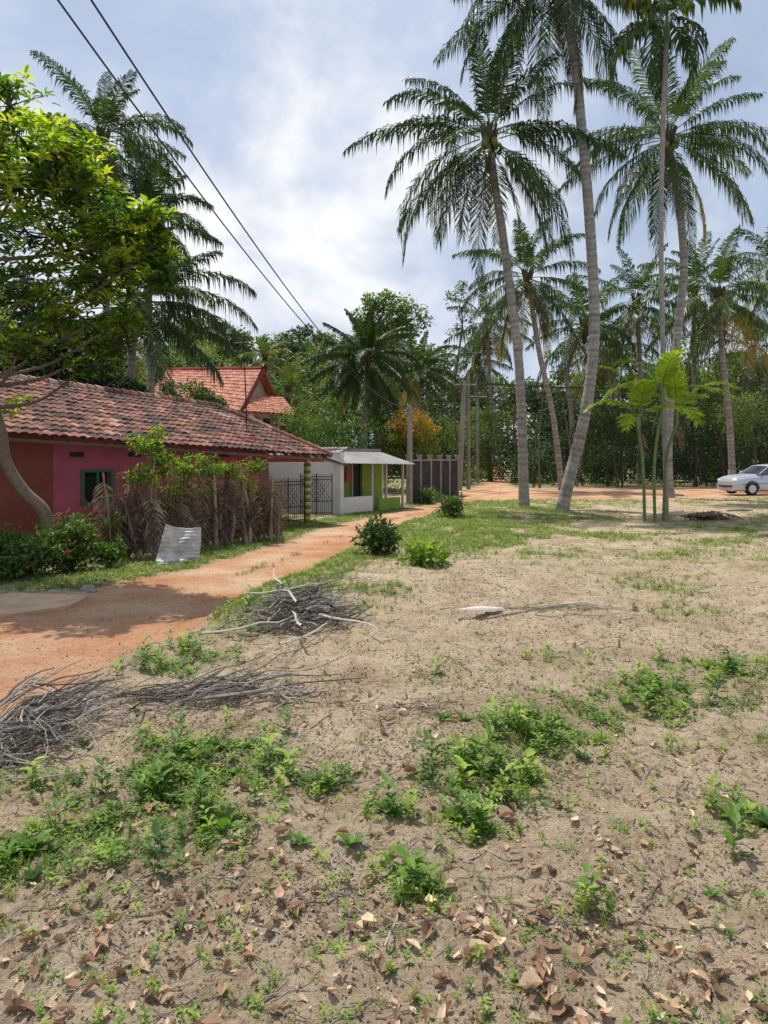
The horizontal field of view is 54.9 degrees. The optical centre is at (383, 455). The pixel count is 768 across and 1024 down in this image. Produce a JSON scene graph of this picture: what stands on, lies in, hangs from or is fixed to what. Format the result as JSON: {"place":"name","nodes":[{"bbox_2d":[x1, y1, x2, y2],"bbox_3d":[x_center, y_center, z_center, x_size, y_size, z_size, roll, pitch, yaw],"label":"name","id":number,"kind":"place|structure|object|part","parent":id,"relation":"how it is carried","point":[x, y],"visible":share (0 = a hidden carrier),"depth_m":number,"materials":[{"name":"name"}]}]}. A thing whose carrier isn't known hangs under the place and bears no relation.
{"place":"outdoors","nodes":[
{"label":"outdoors","id":0,"kind":"place"},
{"bbox_2d":[155,369,301,437],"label":"roof","id":1,"kind":"structure","parent":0,"point":[234,387],"depth_m":45.32,"materials":[{"name":"tile"}]},
{"bbox_2d":[168,366,296,419],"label":"barge boards","id":2,"kind":"object","parent":1,"relation":"on","point":[236,368],"visible":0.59,"depth_m":46.12,"materials":[{"name":"red paint"}]},
{"bbox_2d":[0,459,767,1023],"bbox_3d":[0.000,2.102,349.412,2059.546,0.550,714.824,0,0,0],"label":"ground","id":3,"kind":"structure","parent":0,"point":[418,833],"depth_m":4.38,"materials":[{"name":"beige sand"}]},
{"bbox_2d":[0,521,18,578],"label":"garden shrub","id":4,"kind":"object","parent":3,"relation":"on","point":[3,532],"visible":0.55,"depth_m":13.71,"materials":[{"name":"green plant"}]},
{"bbox_2d":[0,525,75,581],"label":"garden shrub","id":5,"kind":"object","parent":3,"relation":"on","point":[27,557],"visible":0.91,"depth_m":13.69,"materials":[{"name":"green plant"}]},
{"bbox_2d":[0,593,87,616],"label":"concrete slab","id":6,"kind":"structure","parent":3,"relation":"on","point":[12,604],"depth_m":11.42,"materials":[{"name":"grey concrete"}]},
{"bbox_2d":[0,585,96,592],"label":"stones","id":7,"kind":"object","parent":3,"relation":"on","point":[89,589],"visible":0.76,"depth_m":12.50,"materials":[{"name":"stone"}]},
{"bbox_2d":[35,508,102,571],"bbox_3d":[-6.175,1.716,14.589,1.326,1.398,1.296,0,0,-43],"label":"flowering shrub","id":8,"kind":"object","parent":3,"relation":"on","point":[76,532],"visible":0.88,"depth_m":14.47,"materials":[{"name":"green plant"}]},
{"bbox_2d":[0,658,146,795],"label":"brushwood pile","id":9,"kind":"object","parent":3,"relation":"on","point":[26,715],"visible":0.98,"depth_m":5.41,"materials":[{"name":"grey plant"}]},
{"bbox_2d":[0,221,150,392],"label":"dark mango tree","id":10,"kind":"object","parent":3,"relation":"on","point":[121,380],"visible":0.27,"depth_m":24.78,"materials":[{"name":"green plant"}]},
{"bbox_2d":[0,64,186,551],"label":"almond tree","id":11,"kind":"object","parent":3,"relation":"on","point":[52,167],"visible":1,"depth_m":13.61,"materials":[{"name":"green plant"}]},
{"bbox_2d":[16,50,192,311],"bbox_3d":[-13.335,-8.455,35.907,8.302,21.911,7.513,0,0,0],"label":"coconut palm","id":12,"kind":"object","parent":3,"relation":"on","point":[111,113],"visible":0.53,"depth_m":35.51,"materials":[{"name":"green plant"}]},
{"bbox_2d":[90,534,129,568],"bbox_3d":[-5.520,1.951,15.000,0.761,0.731,1.023,0,0,0],"label":"garden shrub","id":13,"kind":"object","parent":3,"relation":"on","point":[108,554],"visible":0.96,"depth_m":14.88,"materials":[{"name":"green plant"}]},
{"bbox_2d":[0,431,267,549],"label":"walls","id":14,"kind":"structure","parent":3,"relation":"on","point":[50,474],"depth_m":18.29,"materials":[{"name":"pink paint"}]},
{"bbox_2d":[81,469,113,505],"bbox_3d":[-7.477,0.800,19.119,0.290,0.920,0.940,0,0,36],"label":"window","id":15,"kind":"structure","parent":14,"relation":"attached to","point":[91,479],"depth_m":19.14,"materials":[{"name":"green wood"}]},
{"bbox_2d":[70,452,229,456],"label":"vents","id":16,"kind":"object","parent":14,"relation":"attached to","point":[81,454],"visible":0.71,"depth_m":19.83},
{"bbox_2d":[0,374,332,457],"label":"roof","id":17,"kind":"structure","parent":14,"relation":"on","point":[77,409],"depth_m":21.41,"materials":[{"name":"tile"}]},
{"bbox_2d":[8,413,327,460],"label":"rafters","id":18,"kind":"object","parent":17,"relation":"attached to","point":[123,445],"visible":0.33,"depth_m":20.22,"materials":[{"name":"brown wood"}]},
{"bbox_2d":[235,338,252,428],"bbox_3d":[-4.655,-1.555,24.565,0.602,4.710,0.400,0,0,0],"label":"tv antenna","id":19,"kind":"object","parent":17,"relation":"attached to","point":[243,342],"visible":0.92,"depth_m":24.55,"materials":[{"name":"metal"}]},
{"bbox_2d":[70,138,223,393],"bbox_3d":[-10.753,-5.768,33.862,7.068,16.453,6.566,0,0,0],"label":"coconut palm","id":20,"kind":"object","parent":3,"relation":"on","point":[148,187],"visible":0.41,"depth_m":33.45,"materials":[{"name":"green plant"}]},
{"bbox_2d":[41,216,258,395],"bbox_3d":[-10.086,-3.397,29.730,8.359,11.795,7.844,0,0,38],"label":"coconut palm","id":21,"kind":"object","parent":3,"relation":"on","point":[184,306],"visible":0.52,"depth_m":29.69,"materials":[{"name":"green plant"}]},
{"bbox_2d":[155,524,200,564],"bbox_3d":[-4.439,1.910,15.882,1.013,0.904,0.456,0,0,-28],"label":"corrugated sheet","id":22,"kind":"object","parent":3,"relation":"on","point":[179,544],"visible":0.95,"depth_m":15.95,"materials":[{"name":"silver metal"}]},
{"bbox_2d":[79,457,289,561],"bbox_3d":[-4.604,1.583,18.107,1.435,3.176,6.449,0,0,36],"label":"dry frond fence","id":23,"kind":"object","parent":3,"relation":"on","point":[142,526],"visible":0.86,"depth_m":17.82,"materials":[{"name":"brown plant"}]},
{"bbox_2d":[100,422,268,537],"bbox_3d":[-4.734,0.874,17.978,1.222,3.356,5.075,0,0,32],"label":"climbing vine","id":24,"kind":"object","parent":23,"relation":"attached to","point":[145,446],"visible":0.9,"depth_m":17.47,"materials":[{"name":"green plant"}]},
{"bbox_2d":[155,378,229,407],"bbox_3d":[-10.174,-0.813,36.940,4.791,6.409,2.807,0,0,0],"label":"dark broadleaf tree","id":25,"kind":"object","parent":3,"relation":"on","point":[205,394],"visible":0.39,"depth_m":36.73,"materials":[{"name":"green plant"}]},
{"bbox_2d":[108,636,367,720],"bbox_3d":[-1.145,1.853,6.151,2.124,0.649,1.276,0,0,-25],"label":"brushwood pile","id":26,"kind":"object","parent":3,"relation":"on","point":[216,692],"visible":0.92,"depth_m":6.03,"materials":[{"name":"grey plant"}]},
{"bbox_2d":[234,376,273,426],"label":"walls","id":27,"kind":"structure","parent":3,"relation":"on","point":[259,390],"depth_m":46.46,"materials":[{"name":"beige paint"}]},
{"bbox_2d":[255,417,269,423],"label":"windows","id":28,"kind":"structure","parent":27,"relation":"attached to","point":[265,420],"depth_m":47.33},
{"bbox_2d":[239,335,294,380],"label":"young palm","id":29,"kind":"object","parent":3,"relation":"on","point":[264,348],"visible":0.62,"depth_m":51.86,"materials":[{"name":"green plant"}]},
{"bbox_2d":[253,356,284,394],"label":"young palm","id":30,"kind":"object","parent":3,"relation":"on","point":[269,372],"visible":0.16,"depth_m":59.98,"materials":[{"name":"green plant"}]},
{"bbox_2d":[250,413,292,429],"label":"balcony columns","id":31,"kind":"structure","parent":3,"relation":"on","point":[253,415],"depth_m":43.29,"materials":[{"name":"beige paint"}]},
{"bbox_2d":[270,478,304,522],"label":"iron gate","id":32,"kind":"structure","parent":3,"relation":"on","point":[294,494],"depth_m":24.59,"materials":[{"name":"black metal"}]},
{"bbox_2d":[267,362,319,423],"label":"young palm","id":33,"kind":"object","parent":3,"relation":"on","point":[289,382],"visible":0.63,"depth_m":49.65,"materials":[{"name":"green plant"}]},
{"bbox_2d":[197,568,394,649],"bbox_3d":[-1.058,1.862,8.986,2.417,0.906,3.152,0,0,0],"label":"brushwood pile","id":34,"kind":"object","parent":3,"relation":"on","point":[294,601],"visible":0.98,"depth_m":8.82,"materials":[{"name":"grey plant"}]},
{"bbox_2d":[268,462,333,514],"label":"white boundary wall","id":35,"kind":"structure","parent":3,"relation":"on","point":[289,470],"depth_m":29.62,"materials":[{"name":"paint"}]},
{"bbox_2d":[303,456,310,523],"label":"porch column","id":36,"kind":"structure","parent":3,"relation":"on","point":[307,471],"depth_m":25.04,"materials":[{"name":"paint"}]},
{"bbox_2d":[216,458,323,462],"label":"porch beam","id":37,"kind":"structure","parent":36,"relation":"on","point":[233,460],"depth_m":23.37,"materials":[{"name":"red wood"}]},
{"bbox_2d":[270,447,347,457],"bbox_3d":[-3.150,1.042,31.575,3.100,2.916,2.950,0,0,0],"label":"lean to shed","id":38,"kind":"object","parent":3,"relation":"on","point":[342,448],"visible":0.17,"depth_m":30.75,"materials":[{"name":"metal"}]},
{"bbox_2d":[300,474,332,514],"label":"iron gate","id":39,"kind":"structure","parent":3,"relation":"on","point":[316,486],"depth_m":28.45,"materials":[{"name":"black metal"}]},
{"bbox_2d":[294,340,338,441],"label":"young palm","id":40,"kind":"object","parent":3,"relation":"on","point":[312,347],"visible":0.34,"depth_m":69.86,"materials":[{"name":"green plant"}]},
{"bbox_2d":[268,452,382,514],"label":"white walls","id":41,"kind":"structure","parent":3,"relation":"on","point":[343,505],"depth_m":29.45,"materials":[{"name":"paint"}]},
{"bbox_2d":[323,448,380,451],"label":"roof slab","id":42,"kind":"structure","parent":41,"relation":"on","point":[367,450],"depth_m":32.61,"materials":[{"name":"concrete"}]},
{"bbox_2d":[317,455,411,464],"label":"roof battens","id":43,"kind":"object","parent":41,"relation":"on","point":[344,464],"visible":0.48,"depth_m":29.49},
{"bbox_2d":[301,305,419,448],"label":"feather palm","id":44,"kind":"object","parent":3,"relation":"on","point":[364,370],"visible":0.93,"depth_m":46.35,"materials":[{"name":"green plant"}]},
{"bbox_2d":[344,463,399,510],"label":"green walls","id":45,"kind":"structure","parent":3,"relation":"on","point":[381,503],"depth_m":32.33,"materials":[{"name":"paint"}]},
{"bbox_2d":[353,463,359,496],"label":"openings","id":46,"kind":"object","parent":45,"relation":"attached to","point":[356,480],"visible":0.14,"depth_m":32.09,"materials":[{"name":"black"}]},
{"bbox_2d":[328,451,413,463],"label":"awning roof","id":47,"kind":"structure","parent":45,"relation":"on","point":[358,457],"depth_m":31.62,"materials":[{"name":"metal"}]},
{"bbox_2d":[349,512,402,554],"bbox_3d":[-0.188,1.646,15.291,1.150,1.000,1.022,0,0,0],"label":"dark shrub","id":48,"kind":"object","parent":3,"relation":"on","point":[377,535],"visible":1,"depth_m":15.15,"materials":[{"name":"green plant"}]},
{"bbox_2d":[351,464,403,507],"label":"posts and frames","id":49,"kind":"object","parent":3,"relation":"on","point":[385,482],"visible":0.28,"depth_m":31.68,"materials":[{"name":"beige paint"}]},
{"bbox_2d":[346,468,350,481],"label":"hanging clothes","id":50,"kind":"object","parent":49,"relation":"hanging from","point":[348,474],"visible":0.5,"depth_m":31.30,"materials":[{"name":"fabric"}]},
{"bbox_2d":[0,529,767,1023],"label":"weeds","id":51,"kind":"object","parent":3,"relation":"on","point":[414,869],"visible":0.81,"depth_m":4.21,"materials":[{"name":"green plant"}]},
{"bbox_2d":[0,495,767,1023],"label":"grass","id":52,"kind":"structure","parent":3,"relation":"on","point":[354,551],"depth_m":14.48,"materials":[{"name":"green plant"}]},
{"bbox_2d":[0,507,767,1023],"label":"soil crumbs","id":53,"kind":"object","parent":3,"relation":"on","point":[122,915],"visible":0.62,"depth_m":3.67,"materials":[{"name":"brown soil"}]},
{"bbox_2d":[0,547,767,1023],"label":"twigs","id":54,"kind":"object","parent":3,"relation":"on","point":[734,755],"visible":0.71,"depth_m":3.48,"materials":[{"name":"brown wood"}]},
{"bbox_2d":[0,559,767,1023],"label":"dead leaves","id":55,"kind":"object","parent":3,"relation":"on","point":[530,979],"visible":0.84,"depth_m":3.00,"materials":[{"name":"brown plant"}]},
{"bbox_2d":[267,391,507,492],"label":"roadside shrubs","id":56,"kind":"object","parent":3,"relation":"on","point":[303,432],"visible":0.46,"depth_m":42.93,"materials":[{"name":"green plant"}]},
{"bbox_2d":[348,288,435,474],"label":"broadleaf tree","id":57,"kind":"object","parent":3,"relation":"on","point":[382,304],"visible":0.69,"depth_m":74.76,"materials":[{"name":"green plant"}]},
{"bbox_2d":[377,408,441,467],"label":"croton bush","id":58,"kind":"object","parent":3,"relation":"on","point":[425,428],"visible":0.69,"depth_m":43.22,"materials":[{"name":"orange plant"}]},
{"bbox_2d":[407,406,412,504],"bbox_3d":[1.200,0.135,34.300,0.198,4.869,0.198,0,0,45],"label":"concrete post","id":59,"kind":"object","parent":3,"relation":"on","point":[409,467],"visible":0.8,"depth_m":34.24,"materials":[{"name":"grey concrete"}]},
{"bbox_2d":[373,330,460,454],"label":"feather palm","id":60,"kind":"object","parent":3,"relation":"on","point":[417,381],"visible":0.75,"depth_m":55.54,"materials":[{"name":"green plant"}]},
{"bbox_2d":[395,533,451,568],"bbox_3d":[0.736,1.780,13.450,1.010,0.801,0.988,0,0,42],"label":"leafy shrub","id":61,"kind":"object","parent":3,"relation":"on","point":[416,556],"visible":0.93,"depth_m":13.30,"materials":[{"name":"green plant"}]},
{"bbox_2d":[414,486,439,504],"bbox_3d":[2.059,1.918,35.070,1.247,1.088,1.203,0,0,0],"label":"roadside bush","id":62,"kind":"object","parent":3,"relation":"on","point":[427,495],"visible":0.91,"depth_m":34.95,"materials":[{"name":"green plant"}]},
{"bbox_2d":[405,455,459,502],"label":"pillars","id":63,"kind":"structure","parent":3,"relation":"on","point":[440,459],"depth_m":38.75,"materials":[{"name":"concrete"}]},
{"bbox_2d":[413,460,456,503],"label":"panels","id":64,"kind":"object","parent":3,"relation":"on","point":[435,475],"visible":0.43,"depth_m":38.15,"materials":[{"name":"concrete"}]},
{"bbox_2d":[431,489,466,518],"bbox_3d":[2.130,1.583,24.037,1.178,1.034,1.214,0,0,0],"label":"shrub","id":65,"kind":"object","parent":3,"relation":"on","point":[451,506],"visible":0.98,"depth_m":23.83,"materials":[{"name":"green plant"}]},
{"bbox_2d":[443,280,479,456],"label":"slender tree","id":66,"kind":"object","parent":3,"relation":"on","point":[461,328],"visible":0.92,"depth_m":59.93,"materials":[{"name":"green plant"}]},
{"bbox_2d":[453,380,476,490],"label":"utility pole","id":67,"kind":"object","parent":3,"relation":"on","point":[462,430],"visible":0.92,"depth_m":44.89,"materials":[{"name":"concrete"}]},
{"bbox_2d":[57,0,767,449],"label":"power lines","id":68,"kind":"object","parent":67,"relation":"attached to","point":[287,288],"visible":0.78,"depth_m":12.78,"materials":[{"name":"metal"}]},
{"bbox_2d":[466,370,470,489],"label":"utility pole","id":69,"kind":"object","parent":3,"relation":"on","point":[468,483],"visible":0.8,"depth_m":45.94,"materials":[{"name":"concrete"}]},
{"bbox_2d":[180,347,767,480],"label":"forest trunks","id":70,"kind":"object","parent":3,"relation":"on","point":[488,457],"visible":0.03,"depth_m":66.80,"materials":[{"name":"brown plant"}]},
{"bbox_2d":[470,393,485,482],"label":"utility pole","id":71,"kind":"object","parent":3,"relation":"on","point":[477,397],"visible":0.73,"depth_m":54.91,"materials":[{"name":"concrete"}]},
{"bbox_2d":[443,324,513,470],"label":"coconut palm","id":72,"kind":"object","parent":3,"relation":"on","point":[480,375],"visible":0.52,"depth_m":67.64,"materials":[{"name":"green plant"}]},
{"bbox_2d":[457,606,502,610],"bbox_3d":[1.220,1.925,9.349,0.612,0.054,0.139,0,0,-10],"label":"palm spathe","id":73,"kind":"object","parent":3,"relation":"on","point":[484,608],"visible":1,"depth_m":9.31},
{"bbox_2d":[342,18,627,506],"bbox_3d":[4.267,-7.621,29.087,8.175,19.661,8.856,0,0,43],"label":"coconut palm","id":74,"kind":"object","parent":3,"relation":"on","point":[452,134],"visible":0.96,"depth_m":28.67,"materials":[{"name":"green plant"}]},
{"bbox_2d":[356,602,629,720],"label":"dry frond litter","id":75,"kind":"object","parent":3,"relation":"on","point":[580,605],"visible":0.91,"depth_m":5.83,"materials":[{"name":"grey plant"}]},
{"bbox_2d":[433,0,663,510],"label":"coconut palm","id":76,"kind":"object","parent":3,"relation":"on","point":[564,13],"visible":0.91,"depth_m":27.64,"materials":[{"name":"green plant"}]},
{"bbox_2d":[541,345,579,480],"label":"slender tree","id":77,"kind":"object","parent":3,"relation":"on","point":[560,392],"visible":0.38,"depth_m":59.89,"materials":[{"name":"green plant"}]},
{"bbox_2d":[560,312,618,473],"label":"slender tree","id":78,"kind":"object","parent":3,"relation":"on","point":[599,390],"visible":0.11,"depth_m":64.05,"materials":[{"name":"green plant"}]},
{"bbox_2d":[524,272,658,485],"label":"coconut palm","id":79,"kind":"object","parent":3,"relation":"on","point":[570,355],"visible":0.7,"depth_m":49.84,"materials":[{"name":"green plant"}]},
{"bbox_2d":[572,305,659,479],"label":"coconut palm","id":80,"kind":"object","parent":3,"relation":"on","point":[625,371],"visible":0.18,"depth_m":61.77,"materials":[{"name":"green plant"}]},
{"bbox_2d":[597,345,653,481],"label":"slender tree","id":81,"kind":"object","parent":3,"relation":"on","point":[621,380],"visible":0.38,"depth_m":57.99,"materials":[{"name":"green plant"}]},
{"bbox_2d":[567,242,699,484],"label":"coconut palm","id":82,"kind":"object","parent":3,"relation":"on","point":[635,322],"visible":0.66,"depth_m":51.66,"materials":[{"name":"green plant"}]},
{"bbox_2d":[507,359,767,487],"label":"thicket","id":83,"kind":"object","parent":3,"relation":"on","point":[741,419],"depth_m":48.93,"materials":[{"name":"green plant"}]},
{"bbox_2d":[556,32,767,497],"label":"coconut palm","id":84,"kind":"object","parent":3,"relation":"on","point":[701,137],"visible":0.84,"depth_m":33.73,"materials":[{"name":"green plant"}]},
{"bbox_2d":[582,339,741,521],"bbox_3d":[8.673,-0.689,22.375,3.970,5.584,4.057,0,0,43],"label":"young areca palm","id":85,"kind":"object","parent":3,"relation":"on","point":[666,372],"visible":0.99,"depth_m":22.18,"materials":[{"name":"green plant"}]},
{"bbox_2d":[571,494,753,518],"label":"fallen logs","id":86,"kind":"object","parent":3,"relation":"on","point":[683,495],"visible":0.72,"depth_m":26.61,"materials":[{"name":"brown wood"}]},
{"bbox_2d":[605,0,741,516],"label":"areca palm","id":87,"kind":"object","parent":3,"relation":"on","point":[637,31],"visible":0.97,"depth_m":24.53,"materials":[{"name":"green plant"}]},
{"bbox_2d":[666,331,717,477],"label":"slender tree","id":88,"kind":"object","parent":3,"relation":"on","point":[685,354],"visible":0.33,"depth_m":62.26,"materials":[{"name":"green plant"}]},
{"bbox_2d":[632,231,763,481],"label":"coconut palm","id":89,"kind":"object","parent":3,"relation":"on","point":[691,294],"visible":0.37,"depth_m":54.58,"materials":[{"name":"green plant"}]},
{"bbox_2d":[680,510,744,520],"bbox_3d":[10.185,2.060,23.043,2.065,0.689,1.228,0,0,0],"label":"fallen dry frond","id":90,"kind":"object","parent":3,"relation":"on","point":[711,515],"visible":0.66,"depth_m":22.84,"materials":[{"name":"brown plant"}]},
{"bbox_2d":[697,347,744,480],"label":"slender tree","id":91,"kind":"object","parent":3,"relation":"on","point":[716,403],"visible":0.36,"depth_m":55.94,"materials":[{"name":"green plant"}]},
{"bbox_2d":[690,305,767,470],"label":"coconut palm","id":92,"kind":"object","parent":3,"relation":"on","point":[748,376],"visible":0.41,"depth_m":57.66,"materials":[{"name":"green plant"}]},
{"bbox_2d":[702,227,767,346],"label":"coconut palm","id":93,"kind":"object","parent":3,"relation":"on","point":[751,260],"visible":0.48,"depth_m":48.08,"materials":[{"name":"green plant"}]},
{"bbox_2d":[732,320,767,463],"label":"slender tree","id":94,"kind":"object","parent":3,"relation":"on","point":[760,373],"visible":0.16,"depth_m":61.93,"materials":[{"name":"green plant"}]},
{"bbox_2d":[0,468,767,718],"bbox_3d":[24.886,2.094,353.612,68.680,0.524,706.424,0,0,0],"label":"dirt road","id":95,"kind":"structure","parent":0,"point":[165,595],"depth_m":11.49,"materials":[{"name":"orange soil"}]},
{"bbox_2d":[443,281,531,479],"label":"coconut palm","id":96,"kind":"object","parent":95,"relation":"on","point":[487,346],"visible":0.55,"depth_m":61.85,"materials":[{"name":"green plant"}]},
{"bbox_2d":[451,218,600,489],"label":"coconut palm","id":97,"kind":"object","parent":95,"relation":"on","point":[536,301],"visible":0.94,"depth_m":42.82,"materials":[{"name":"green plant"}]},
{"bbox_2d":[632,225,767,473],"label":"coconut palm","id":98,"kind":"object","parent":95,"relation":"on","point":[719,302],"visible":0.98,"depth_m":41.84,"materials":[{"name":"green plant"}]},
{"bbox_2d":[717,464,767,494],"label":"parked car","id":99,"kind":"object","parent":95,"relation":"on","point":[752,480],"visible":1,"depth_m":34.58,"materials":[{"name":"paint"}]},
{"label":"windows","id":100,"kind":"part","parent":99,"relation":"part of","materials":[{"name":"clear glass"}]},
{"bbox_2d":[0,315,767,481],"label":"forest backdrop","id":101,"kind":"structure","parent":0,"point":[486,429],"depth_m":72.85,"materials":[{"name":"green plant"}]},
{"bbox_2d":[0,0,767,457],"label":"sky","id":102,"kind":"structure","parent":0,"point":[270,96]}
]}

